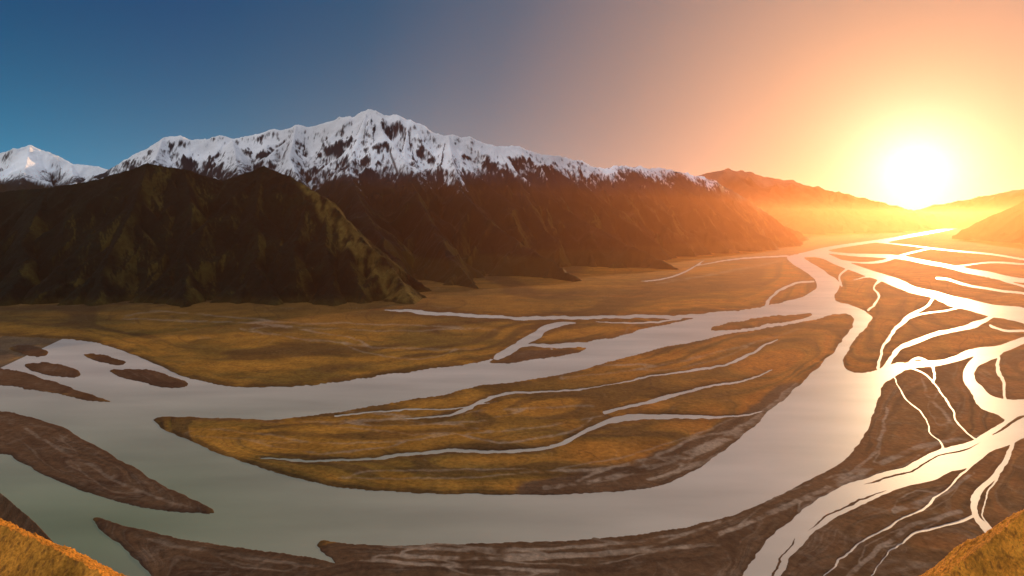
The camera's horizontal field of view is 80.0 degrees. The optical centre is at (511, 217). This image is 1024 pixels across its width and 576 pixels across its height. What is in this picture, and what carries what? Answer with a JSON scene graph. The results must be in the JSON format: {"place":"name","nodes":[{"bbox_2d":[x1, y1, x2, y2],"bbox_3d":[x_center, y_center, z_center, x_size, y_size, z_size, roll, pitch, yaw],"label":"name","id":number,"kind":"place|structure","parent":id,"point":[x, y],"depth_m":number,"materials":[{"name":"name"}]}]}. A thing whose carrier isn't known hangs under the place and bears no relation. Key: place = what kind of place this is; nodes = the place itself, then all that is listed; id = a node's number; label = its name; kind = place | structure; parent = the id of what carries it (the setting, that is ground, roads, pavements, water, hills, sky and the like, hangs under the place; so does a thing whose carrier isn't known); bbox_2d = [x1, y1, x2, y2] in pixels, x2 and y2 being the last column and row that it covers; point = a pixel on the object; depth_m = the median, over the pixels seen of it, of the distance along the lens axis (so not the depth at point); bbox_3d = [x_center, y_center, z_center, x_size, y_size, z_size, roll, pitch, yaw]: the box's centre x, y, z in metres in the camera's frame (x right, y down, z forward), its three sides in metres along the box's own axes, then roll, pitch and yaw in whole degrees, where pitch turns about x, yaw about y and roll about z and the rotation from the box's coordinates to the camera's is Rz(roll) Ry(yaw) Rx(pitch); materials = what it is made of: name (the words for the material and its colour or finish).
{"place":"outdoors","nodes":[
{"label":"outdoors","id":0,"kind":"place"},
{"bbox_2d":[0,493,53,542],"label":"river bank hill","id":1,"kind":"structure","parent":0,"point":[11,512],"depth_m":384.29,"materials":[{"name":"brown soil"}]},
{"bbox_2d":[0,145,107,191],"bbox_3d":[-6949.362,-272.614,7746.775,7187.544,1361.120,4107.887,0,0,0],"label":"snowy peak","id":2,"kind":"structure","parent":0,"point":[29,167],"depth_m":7615.39,"materials":[{"name":"white snow"}]},
{"bbox_2d":[0,518,126,575],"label":"grassy hillside","id":3,"kind":"structure","parent":0,"point":[23,552],"depth_m":149.18,"materials":[{"name":"orange plant"}]},
{"bbox_2d":[0,163,431,307],"bbox_3d":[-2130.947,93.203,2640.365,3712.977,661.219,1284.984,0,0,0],"label":"forested mountain","id":4,"kind":"structure","parent":0,"point":[157,234],"depth_m":2365.00,"materials":[{"name":"plant"}]},
{"bbox_2d":[81,109,808,288],"bbox_3d":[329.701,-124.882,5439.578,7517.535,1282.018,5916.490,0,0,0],"label":"snowy mountain","id":5,"kind":"structure","parent":0,"point":[416,201],"depth_m":4027.30,"materials":[{"name":"brown stone"}]},
{"bbox_2d":[0,228,1023,575],"bbox_3d":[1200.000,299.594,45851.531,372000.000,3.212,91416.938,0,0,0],"label":"valley ground","id":6,"kind":"structure","parent":0,"point":[264,344],"depth_m":977.33,"materials":[{"name":"brown soil"}]},
{"bbox_2d":[0,228,1023,575],"bbox_3d":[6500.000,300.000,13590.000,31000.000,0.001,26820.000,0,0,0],"label":"river water","id":7,"kind":"structure","parent":0,"point":[816,422],"depth_m":776.26,"materials":[{"name":"grey liquid"}]},
{"bbox_2d":[0,0,1023,209],"label":"sky","id":8,"kind":"structure","parent":0,"point":[907,104],"materials":[{"name":"blue"}]},
{"bbox_2d":[699,168,962,233],"bbox_3d":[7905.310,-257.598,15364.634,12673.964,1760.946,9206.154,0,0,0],"label":"distant mountain range","id":9,"kind":"structure","parent":0,"point":[799,207],"depth_m":13634.32,"materials":[{"name":"orange stone"}]},
{"bbox_2d":[917,189,1023,227],"bbox_3d":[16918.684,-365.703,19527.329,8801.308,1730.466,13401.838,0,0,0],"label":"distant hill range","id":10,"kind":"structure","parent":0,"point":[967,213],"depth_m":19331.57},
{"bbox_2d":[920,509,1023,575],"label":"grassy hillside","id":11,"kind":"structure","parent":0,"point":[997,549],"depth_m":151.56,"materials":[{"name":"orange plant"}]},
{"bbox_2d":[952,201,1023,243],"bbox_3d":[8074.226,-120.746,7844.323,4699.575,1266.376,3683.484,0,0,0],"label":"valley side mountain","id":12,"kind":"structure","parent":0,"point":[1006,225],"depth_m":7974.27,"materials":[{"name":"orange"}]}
]}

